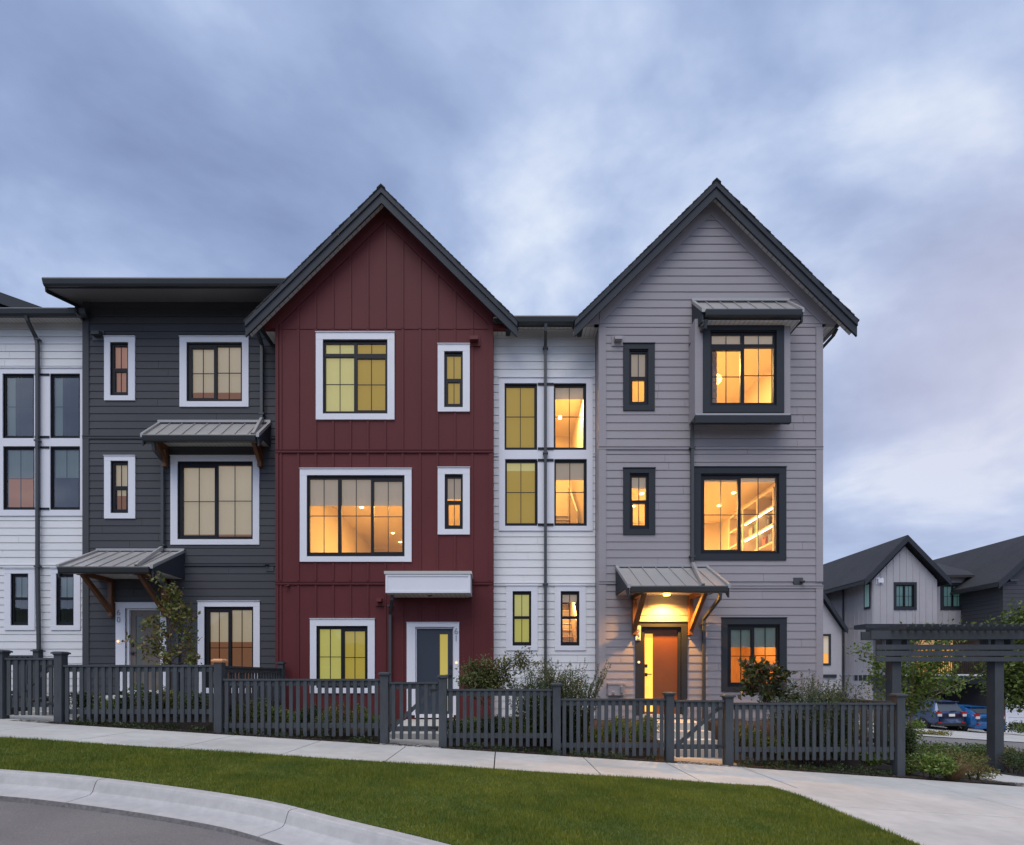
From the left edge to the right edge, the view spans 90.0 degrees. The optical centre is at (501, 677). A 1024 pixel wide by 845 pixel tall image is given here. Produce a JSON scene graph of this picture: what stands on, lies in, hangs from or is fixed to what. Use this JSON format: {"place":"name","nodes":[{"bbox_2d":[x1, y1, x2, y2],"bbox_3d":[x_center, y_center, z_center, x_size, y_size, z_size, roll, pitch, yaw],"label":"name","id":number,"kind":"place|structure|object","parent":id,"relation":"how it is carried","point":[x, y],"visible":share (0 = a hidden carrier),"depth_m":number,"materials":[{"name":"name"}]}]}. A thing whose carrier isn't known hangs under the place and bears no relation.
{"place":"outdoors","nodes":[
{"label":"outdoors","id":0,"kind":"place"},
{"bbox_2d":[0,801,266,844],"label":"road","id":1,"kind":"structure","parent":0,"point":[27,824],"depth_m":4.58,"materials":[{"name":"grey asphalt"}]},
{"bbox_2d":[0,796,281,844],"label":"kerb edge","id":2,"kind":"object","parent":1,"relation":"on","point":[128,813],"visible":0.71,"depth_m":4.98,"materials":[{"name":"grey concrete"}]},
{"bbox_2d":[0,769,449,844],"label":"kerb","id":3,"kind":"structure","parent":1,"relation":"on","point":[281,823],"depth_m":5.06,"materials":[{"name":"concrete"}]},
{"bbox_2d":[11,695,895,777],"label":"garden soil","id":4,"kind":"structure","parent":0,"point":[185,725],"depth_m":10.11,"materials":[{"name":"brown soil"}]},
{"bbox_2d":[0,650,12,718],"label":"picket fence","id":5,"kind":"object","parent":4,"relation":"on","point":[3,683],"visible":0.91,"depth_m":9.55,"materials":[{"name":"paint"}]},
{"bbox_2d":[10,649,45,697],"bbox_3d":[-11.883,-0.024,12.000,2.235,1.248,0.190,0,0,0],"label":"picket fence","id":6,"kind":"object","parent":4,"relation":"on","point":[37,653],"visible":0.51,"depth_m":11.96,"materials":[{"name":"paint"}]},
{"bbox_2d":[19,695,136,717],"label":"front steps","id":7,"kind":"structure","parent":4,"relation":"on","point":[33,710],"depth_m":10.66,"materials":[{"name":"concrete"}]},
{"bbox_2d":[127,682,149,705],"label":"shrub","id":8,"kind":"object","parent":4,"relation":"on","point":[142,694],"visible":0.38,"depth_m":10.32,"materials":[{"name":"green plant"}]},
{"bbox_2d":[141,692,165,716],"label":"shrub","id":9,"kind":"object","parent":4,"relation":"on","point":[150,701],"visible":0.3,"depth_m":10.08,"materials":[{"name":"green plant"}]},
{"bbox_2d":[121,571,202,699],"bbox_3d":[-7.107,-0.872,10.908,1.615,2.740,0.906,0,0,0],"label":"tree","id":10,"kind":"object","parent":4,"relation":"on","point":[176,616],"visible":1,"depth_m":10.86,"materials":[{"name":"green plant"}]},
{"bbox_2d":[42,277,285,695],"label":"townhouse","id":11,"kind":"structure","parent":4,"relation":"on","point":[178,430],"depth_m":13.07,"materials":[{"name":"grey wood"}]},
{"bbox_2d":[103,335,135,400],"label":"window","id":12,"kind":"structure","parent":11,"relation":"in","point":[120,356],"depth_m":13.05,"materials":[{"name":"plastic"}]},
{"bbox_2d":[103,455,135,518],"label":"window","id":13,"kind":"structure","parent":11,"relation":"in","point":[119,470],"depth_m":13.05,"materials":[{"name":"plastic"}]},
{"bbox_2d":[115,602,166,692],"bbox_3d":[-9.187,-0.747,13.099,1.308,2.322,0.199,0,0,0],"label":"door","id":14,"kind":"structure","parent":11,"relation":"in","point":[132,617],"depth_m":13.11,"materials":[{"name":"grey wood"}]},
{"bbox_2d":[179,335,248,406],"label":"window","id":15,"kind":"structure","parent":11,"relation":"in","point":[214,369],"depth_m":13.09,"materials":[{"name":"plastic"}]},
{"bbox_2d":[170,455,259,544],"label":"window","id":16,"kind":"structure","parent":11,"relation":"in","point":[214,499],"depth_m":13.17,"materials":[{"name":"plastic"}]},
{"bbox_2d":[198,601,259,692],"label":"window","id":17,"kind":"structure","parent":11,"relation":"in","point":[231,629],"depth_m":13.11,"materials":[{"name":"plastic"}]},
{"bbox_2d":[156,685,179,708],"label":"shrub","id":18,"kind":"object","parent":4,"relation":"on","point":[164,696],"visible":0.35,"depth_m":10.20,"materials":[{"name":"green plant"}]},
{"bbox_2d":[50,651,391,742],"bbox_3d":[-5.222,0.434,9.600,6.284,1.830,0.209,0,0,0],"label":"picket fence","id":19,"kind":"object","parent":4,"relation":"on","point":[63,669],"visible":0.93,"depth_m":9.56,"materials":[{"name":"paint"}]},
{"bbox_2d":[4,658,53,714],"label":"picket gate","id":20,"kind":"structure","parent":19,"relation":"attached to","point":[47,664],"depth_m":9.56,"materials":[{"name":"paint"}]},
{"bbox_2d":[229,700,252,730],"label":"shrub","id":21,"kind":"object","parent":4,"relation":"on","point":[237,711],"visible":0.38,"depth_m":9.96,"materials":[{"name":"green plant"}]},
{"bbox_2d":[226,662,286,716],"bbox_3d":[-5.281,0.266,11.027,0.190,1.268,2.695,0,0,0],"label":"picket fence","id":22,"kind":"object","parent":4,"relation":"on","point":[278,672],"visible":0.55,"depth_m":11.09,"materials":[{"name":"paint"}]},
{"bbox_2d":[266,705,293,722],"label":"shrub","id":23,"kind":"object","parent":4,"relation":"on","point":[280,715],"visible":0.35,"depth_m":10.14,"materials":[{"name":"green plant"}]},
{"bbox_2d":[300,704,324,722],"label":"shrub","id":24,"kind":"object","parent":4,"relation":"on","point":[315,714],"visible":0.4,"depth_m":10.07,"materials":[{"name":"green plant"}]},
{"bbox_2d":[329,702,351,733],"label":"shrub","id":25,"kind":"object","parent":4,"relation":"on","point":[337,716],"visible":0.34,"depth_m":9.97,"materials":[{"name":"green plant"}]},
{"bbox_2d":[350,703,367,731],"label":"shrub","id":26,"kind":"object","parent":4,"relation":"on","point":[365,715],"visible":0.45,"depth_m":9.92,"materials":[{"name":"green plant"}]},
{"bbox_2d":[390,719,455,740],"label":"front steps","id":27,"kind":"structure","parent":4,"relation":"on","point":[405,733],"depth_m":10.58,"materials":[{"name":"concrete"}]},
{"bbox_2d":[68,718,893,776],"bbox_3d":[-0.269,1.344,9.572,15.508,1.205,0.536,0,0,0],"label":"ground cover","id":28,"kind":"object","parent":4,"relation":"on","point":[92,723],"visible":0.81,"depth_m":9.53,"materials":[{"name":"green plant"}]},
{"bbox_2d":[474,714,503,732],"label":"shrub","id":29,"kind":"object","parent":4,"relation":"on","point":[489,724],"visible":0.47,"depth_m":10.09,"materials":[{"name":"green plant"}]},
{"bbox_2d":[453,646,540,738],"bbox_3d":[-0.086,0.282,10.352,1.800,1.914,0.964,0,0,0],"label":"shrub","id":30,"kind":"object","parent":4,"relation":"on","point":[482,677],"visible":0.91,"depth_m":10.23,"materials":[{"name":"green plant"}]},
{"bbox_2d":[502,713,518,738],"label":"shrub","id":31,"kind":"object","parent":4,"relation":"on","point":[510,727],"visible":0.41,"depth_m":10.03,"materials":[{"name":"green plant"}]},
{"bbox_2d":[12,720,1023,784],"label":"mulch chips","id":32,"kind":"object","parent":4,"relation":"on","point":[530,752],"visible":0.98,"depth_m":9.46,"materials":[{"name":"brown wood"}]},
{"bbox_2d":[503,660,579,743],"bbox_3d":[0.820,0.471,10.242,1.487,1.672,1.491,0,0,-21],"label":"rosemary bush","id":33,"kind":"object","parent":4,"relation":"on","point":[530,685],"visible":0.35,"depth_m":10.08,"materials":[{"name":"green plant"}]},
{"bbox_2d":[493,315,595,717],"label":"townhouse","id":34,"kind":"structure","parent":4,"relation":"on","point":[544,486],"depth_m":12.75,"materials":[{"name":"white wood"}]},
{"bbox_2d":[505,384,536,449],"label":"window","id":35,"kind":"structure","parent":34,"relation":"in","point":[520,399],"depth_m":12.85,"materials":[{"name":"glass"}]},
{"bbox_2d":[505,459,537,525],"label":"window","id":36,"kind":"structure","parent":34,"relation":"in","point":[521,475],"depth_m":12.85,"materials":[{"name":"glass"}]},
{"bbox_2d":[506,585,537,649],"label":"window","id":37,"kind":"structure","parent":34,"relation":"in","point":[521,600],"depth_m":12.73,"materials":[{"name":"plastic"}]},
{"bbox_2d":[554,384,585,449],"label":"window","id":38,"kind":"structure","parent":34,"relation":"in","point":[569,392],"depth_m":12.79,"materials":[{"name":"plastic"}]},
{"bbox_2d":[554,585,585,649],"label":"window","id":39,"kind":"structure","parent":34,"relation":"in","point":[563,593],"depth_m":12.73,"materials":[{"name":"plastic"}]},
{"bbox_2d":[554,459,586,525],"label":"window","id":40,"kind":"structure","parent":34,"relation":"in","point":[564,469],"depth_m":12.79,"materials":[{"name":"plastic"}]},
{"bbox_2d":[437,675,676,762],"bbox_3d":[1.027,0.822,9.600,4.448,1.732,0.209,0,0,0],"label":"picket fence","id":41,"kind":"object","parent":4,"relation":"on","point":[665,745],"visible":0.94,"depth_m":9.56,"materials":[{"name":"paint"}]},
{"bbox_2d":[389,682,438,738],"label":"picket gate","id":42,"kind":"structure","parent":41,"relation":"attached to","point":[418,686],"depth_m":9.56,"materials":[{"name":"paint"}]},
{"bbox_2d":[532,657,611,748],"bbox_3d":[1.403,0.483,10.176,1.606,1.796,1.559,0,0,0],"label":"rosemary bush","id":43,"kind":"object","parent":4,"relation":"on","point":[578,689],"visible":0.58,"depth_m":9.98,"materials":[{"name":"green plant"}]},
{"bbox_2d":[629,720,645,749],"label":"shrub","id":44,"kind":"object","parent":4,"relation":"on","point":[637,734],"visible":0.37,"depth_m":10.12,"materials":[{"name":"green plant"}]},
{"bbox_2d":[636,715,659,738],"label":"shrub","id":45,"kind":"object","parent":4,"relation":"on","point":[651,723],"visible":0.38,"depth_m":10.28,"materials":[{"name":"green plant"}]},
{"bbox_2d":[643,719,721,758],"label":"front steps","id":46,"kind":"structure","parent":4,"relation":"on","point":[695,739],"depth_m":10.96,"materials":[{"name":"concrete"}]},
{"bbox_2d":[572,178,858,720],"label":"townhouse","id":47,"kind":"structure","parent":4,"relation":"on","point":[675,317],"depth_m":12.29,"materials":[{"name":"grey wood"}]},
{"bbox_2d":[623,342,655,410],"bbox_3d":[3.299,-7.201,12.327,0.776,1.616,0.164,0,0,0],"label":"window","id":48,"kind":"structure","parent":47,"relation":"in","point":[638,357],"depth_m":12.27,"materials":[{"name":"plastic"}]},
{"bbox_2d":[623,467,655,534],"bbox_3d":[3.306,-4.222,12.327,0.789,1.603,0.164,0,0,0],"label":"window","id":49,"kind":"structure","parent":47,"relation":"in","point":[638,478],"depth_m":12.27,"materials":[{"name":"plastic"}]},
{"bbox_2d":[635,621,687,717],"bbox_3d":[3.837,-0.182,12.319,1.263,2.303,0.199,0,0,0],"label":"door","id":50,"kind":"structure","parent":47,"relation":"in","point":[660,646],"depth_m":12.37,"materials":[{"name":"wood"}]},
{"bbox_2d":[694,466,786,559],"bbox_3d":[5.721,-3.928,12.327,2.237,2.243,0.164,0,0,0],"label":"window","id":51,"kind":"structure","parent":47,"relation":"in","point":[777,474],"depth_m":12.27,"materials":[{"name":"plastic"}]},
{"bbox_2d":[703,319,784,412],"bbox_3d":[5.785,-7.209,12.212,2.219,2.146,0.735,0,0,0],"label":"window","id":52,"kind":"structure","parent":47,"relation":"in","point":[774,339],"depth_m":11.88,"materials":[{"name":"plastic"}]},
{"bbox_2d":[729,487,774,550],"bbox_3d":[6.940,-3.715,13.900,0.430,1.998,2.500,0,0,0],"label":"bookshelf","id":53,"kind":"object","parent":47,"relation":"in","point":[766,506],"visible":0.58,"depth_m":13.57,"materials":[{"name":"beige wood"}]},
{"bbox_2d":[721,617,787,691],"bbox_3d":[6.060,-0.545,12.330,1.583,1.782,0.170,0,0,0],"label":"window","id":54,"kind":"structure","parent":47,"relation":"in","point":[751,632],"depth_m":12.29,"materials":[{"name":"plastic"}]},
{"bbox_2d":[740,729,767,746],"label":"shrub","id":55,"kind":"object","parent":4,"relation":"on","point":[747,737],"visible":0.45,"depth_m":10.13,"materials":[{"name":"green plant"}]},
{"bbox_2d":[734,656,801,702],"bbox_3d":[5.346,0.556,10.201,1.437,1.958,0.792,0,0,0],"label":"magnolia shrub","id":56,"kind":"object","parent":4,"relation":"on","point":[751,671],"visible":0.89,"depth_m":10.14,"materials":[{"name":"green plant"}]},
{"bbox_2d":[757,667,856,763],"bbox_3d":[5.906,0.711,9.991,1.858,1.865,1.734,0,0,0],"label":"rosemary bush","id":57,"kind":"object","parent":4,"relation":"on","point":[811,696],"visible":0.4,"depth_m":9.88,"materials":[{"name":"green plant"}]},
{"bbox_2d":[720,692,907,777],"bbox_3d":[5.847,1.132,10.395,3.406,1.657,1.800,0,0,0],"label":"picket fence","id":58,"kind":"object","parent":4,"relation":"on","point":[895,742],"visible":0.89,"depth_m":9.56,"materials":[{"name":"paint"}]},
{"bbox_2d":[674,700,724,757],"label":"picket gate","id":59,"kind":"structure","parent":58,"relation":"attached to","point":[698,704],"depth_m":9.56,"materials":[{"name":"paint"}]},
{"bbox_2d":[807,679,864,753],"bbox_3d":[6.675,0.771,10.271,1.289,1.487,1.029,0,0,-38],"label":"rosemary bush","id":60,"kind":"object","parent":4,"relation":"on","point":[839,695],"visible":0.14,"depth_m":10.16,"materials":[{"name":"green plant"}]},
{"bbox_2d":[853,752,880,766],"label":"shrub","id":61,"kind":"object","parent":4,"relation":"on","point":[872,762],"visible":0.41,"depth_m":10.11,"materials":[{"name":"green plant"}]},
{"bbox_2d":[0,714,1023,844],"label":"sidewalk","id":62,"kind":"structure","parent":0,"point":[927,812],"depth_m":8.09,"materials":[{"name":"concrete"}]},
{"bbox_2d":[0,0,1023,563],"label":"sky","id":63,"kind":"structure","parent":0,"point":[545,145],"materials":[{"name":"blue"}]},
{"bbox_2d":[0,736,1023,844],"bbox_3d":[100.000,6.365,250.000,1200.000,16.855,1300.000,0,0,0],"label":"ground","id":64,"kind":"structure","parent":0,"point":[494,767],"depth_m":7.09,"materials":[{"name":"green plant"}]},
{"bbox_2d":[0,292,39,306],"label":"roof","id":65,"kind":"structure","parent":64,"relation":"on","point":[6,300],"depth_m":15.45,"materials":[{"name":"grey"}]},
{"bbox_2d":[0,306,88,695],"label":"townhouse","id":66,"kind":"structure","parent":64,"relation":"on","point":[40,450],"depth_m":13.29,"materials":[{"name":"white wood"}]},
{"bbox_2d":[3,374,33,437],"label":"window","id":67,"kind":"structure","parent":66,"relation":"in","point":[18,389],"depth_m":13.41,"materials":[{"name":"glass"}]},
{"bbox_2d":[4,447,34,509],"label":"window","id":68,"kind":"structure","parent":66,"relation":"in","point":[19,462],"depth_m":13.39,"materials":[{"name":"glass"}]},
{"bbox_2d":[3,568,35,629],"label":"window","id":69,"kind":"structure","parent":66,"relation":"in","point":[19,583],"depth_m":13.27,"materials":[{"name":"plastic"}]},
{"bbox_2d":[51,374,79,437],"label":"window","id":70,"kind":"structure","parent":66,"relation":"in","point":[65,388],"depth_m":13.41,"materials":[{"name":"glass"}]},
{"bbox_2d":[51,447,79,509],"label":"window","id":71,"kind":"structure","parent":66,"relation":"in","point":[65,461],"depth_m":13.40,"materials":[{"name":"glass"}]},
{"bbox_2d":[50,568,80,629],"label":"window","id":72,"kind":"structure","parent":66,"relation":"in","point":[66,589],"depth_m":13.29,"materials":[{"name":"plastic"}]},
{"bbox_2d":[243,184,518,719],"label":"townhouse","id":73,"kind":"structure","parent":64,"relation":"on","point":[375,312],"depth_m":12.50,"materials":[{"name":"wood"}]},
{"bbox_2d":[309,618,374,692],"bbox_3d":[-3.874,-0.521,12.527,1.595,1.824,0.164,0,0,0],"label":"window","id":74,"kind":"structure","parent":73,"relation":"in","point":[340,648],"depth_m":12.52,"materials":[{"name":"glass"}]},
{"bbox_2d":[315,331,394,419],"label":"window","id":75,"kind":"structure","parent":73,"relation":"in","point":[355,370],"depth_m":12.51,"materials":[{"name":"plastic"}]},
{"bbox_2d":[299,468,411,561],"bbox_3d":[-3.548,-3.952,12.527,2.741,2.280,0.164,0,0,0],"label":"window","id":76,"kind":"structure","parent":73,"relation":"in","point":[339,487],"depth_m":12.51,"materials":[{"name":"plastic"}]},
{"bbox_2d":[406,622,459,717],"bbox_3d":[-1.667,-0.179,12.520,1.296,2.327,0.199,0,0,0],"label":"door","id":77,"kind":"structure","parent":73,"relation":"in","point":[437,643],"depth_m":12.57,"materials":[{"name":"wood"}]},
{"bbox_2d":[437,343,469,411],"bbox_3d":[-1.159,-7.299,12.527,0.801,1.655,0.164,0,0,0],"label":"window","id":78,"kind":"structure","parent":73,"relation":"in","point":[453,367],"depth_m":12.46,"materials":[{"name":"plastic"}]},
{"bbox_2d":[437,467,469,534],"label":"window","id":79,"kind":"structure","parent":73,"relation":"in","point":[453,482],"depth_m":12.46,"materials":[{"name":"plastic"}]},
{"bbox_2d":[823,591,847,698],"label":"rowhouse","id":80,"kind":"structure","parent":64,"relation":"on","point":[835,627],"depth_m":34.40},
{"bbox_2d":[823,634,830,664],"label":"window","id":81,"kind":"structure","parent":80,"relation":"in","point":[825,636],"depth_m":34.48,"materials":[{"name":"glass"}]},
{"bbox_2d":[822,535,984,722],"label":"rowhouse","id":82,"kind":"structure","parent":64,"relation":"on","point":[906,579],"depth_m":33.27,"materials":[{"name":"wood"}]},
{"bbox_2d":[864,582,869,609],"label":"window","id":83,"kind":"structure","parent":82,"relation":"in","point":[866,587],"depth_m":33.37,"materials":[{"name":"teal glass"}]},
{"bbox_2d":[894,582,916,609],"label":"window","id":84,"kind":"structure","parent":82,"relation":"in","point":[905,593],"depth_m":33.00,"materials":[{"name":"glass"}]},
{"bbox_2d":[940,583,960,609],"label":"window","id":85,"kind":"structure","parent":82,"relation":"in","point":[947,601],"depth_m":33.70,"materials":[{"name":"glass"}]},
{"bbox_2d":[933,535,1023,732],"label":"rowhouse","id":86,"kind":"structure","parent":64,"relation":"on","point":[993,586],"depth_m":32.38,"materials":[{"name":"grey"}]},
{"bbox_2d":[1005,695,1023,732],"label":"garage door","id":87,"kind":"structure","parent":86,"relation":"in","point":[1009,717],"depth_m":30.96,"materials":[{"name":"plastic"}]},
{"bbox_2d":[859,721,1023,741],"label":"driveway","id":88,"kind":"structure","parent":0,"point":[969,733],"depth_m":26.41,"materials":[{"name":"concrete"}]},
{"bbox_2d":[915,729,951,736],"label":"ground cover","id":89,"kind":"object","parent":88,"relation":"on","point":[939,732],"visible":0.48,"depth_m":23.42,"materials":[{"name":"green plant"}]},
{"bbox_2d":[905,699,966,728],"bbox_3d":[24.968,2.116,30.652,1.837,1.715,4.595,0,0,0],"label":"parked car","id":90,"kind":"object","parent":88,"relation":"on","point":[951,715],"visible":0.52,"depth_m":28.52,"materials":[{"name":"blue paint"}]},
{"bbox_2d":[944,704,1004,731],"bbox_3d":[26.688,2.325,30.177,1.797,1.515,4.445,0,0,0],"label":"parked car","id":91,"kind":"object","parent":88,"relation":"on","point":[976,717],"visible":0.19,"depth_m":28.25,"materials":[{"name":"blue paint"}]},
{"bbox_2d":[859,744,1023,786],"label":"garden bed","id":92,"kind":"object","parent":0,"point":[886,767],"visible":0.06,"depth_m":10.46,"materials":[{"name":"brown soil"}]},
{"bbox_2d":[888,718,927,763],"bbox_3d":[8.346,1.393,10.665,0.633,1.148,0.865,0,0,0],"label":"shrub","id":93,"kind":"object","parent":92,"relation":"on","point":[919,746],"visible":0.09,"depth_m":10.39,"materials":[{"name":"green plant"}]},
{"bbox_2d":[905,722,917,767],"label":"shrub","id":94,"kind":"object","parent":92,"relation":"on","point":[910,742],"visible":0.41,"depth_m":9.97,"materials":[{"name":"green plant"}]},
{"bbox_2d":[905,753,919,775],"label":"shrub","id":95,"kind":"object","parent":92,"relation":"on","point":[909,768],"visible":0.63,"depth_m":9.73,"materials":[{"name":"green plant"}]},
{"bbox_2d":[908,719,926,729],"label":"shrub","id":96,"kind":"object","parent":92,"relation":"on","point":[917,723],"visible":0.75,"depth_m":25.93,"materials":[{"name":"green plant"}]},
{"bbox_2d":[843,615,993,723],"bbox_3d":[11.023,0.175,13.542,3.940,3.807,1.952,0,0,0],"label":"young tree","id":97,"kind":"object","parent":92,"relation":"on","point":[917,692],"visible":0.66,"depth_m":13.50,"materials":[{"name":"green plant"}]},
{"bbox_2d":[909,750,960,779],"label":"shrub","id":98,"kind":"object","parent":92,"relation":"on","point":[927,764],"visible":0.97,"depth_m":9.42,"materials":[{"name":"green plant"}]},
{"bbox_2d":[914,740,965,761],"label":"shrub","id":99,"kind":"object","parent":92,"relation":"on","point":[933,747],"visible":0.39,"depth_m":11.49,"materials":[{"name":"green plant"}]},
{"bbox_2d":[861,624,1023,771],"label":"pergola","id":100,"kind":"object","parent":92,"relation":"on","point":[995,646],"visible":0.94,"depth_m":11.40,"materials":[{"name":"paint"}]},
{"bbox_2d":[921,749,990,770],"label":"shrub","id":101,"kind":"object","parent":92,"relation":"on","point":[966,759],"visible":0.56,"depth_m":10.69,"materials":[{"name":"green plant"}]},
{"bbox_2d":[935,761,980,780],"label":"grass tuft","id":102,"kind":"object","parent":92,"relation":"on","point":[957,775],"visible":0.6,"depth_m":9.37,"materials":[{"name":"beige plant"}]},
{"bbox_2d":[949,742,986,764],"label":"shrub","id":103,"kind":"object","parent":92,"relation":"on","point":[969,749],"visible":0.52,"depth_m":12.83,"materials":[{"name":"green plant"}]},
{"bbox_2d":[960,761,1001,780],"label":"shrub","id":104,"kind":"object","parent":92,"relation":"on","point":[987,773],"visible":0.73,"depth_m":9.65,"materials":[{"name":"green plant"}]},
{"bbox_2d":[962,598,1023,714],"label":"young tree","id":105,"kind":"object","parent":92,"relation":"on","point":[1014,686],"visible":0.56,"depth_m":13.15,"materials":[{"name":"green plant"}]},
{"bbox_2d":[995,750,1023,773],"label":"shrub","id":106,"kind":"object","parent":92,"relation":"on","point":[1013,766],"visible":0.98,"depth_m":11.18,"materials":[{"name":"green plant"}]},
{"bbox_2d":[859,736,1023,752],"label":"lane","id":107,"kind":"structure","parent":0,"point":[984,742],"depth_m":20.61,"materials":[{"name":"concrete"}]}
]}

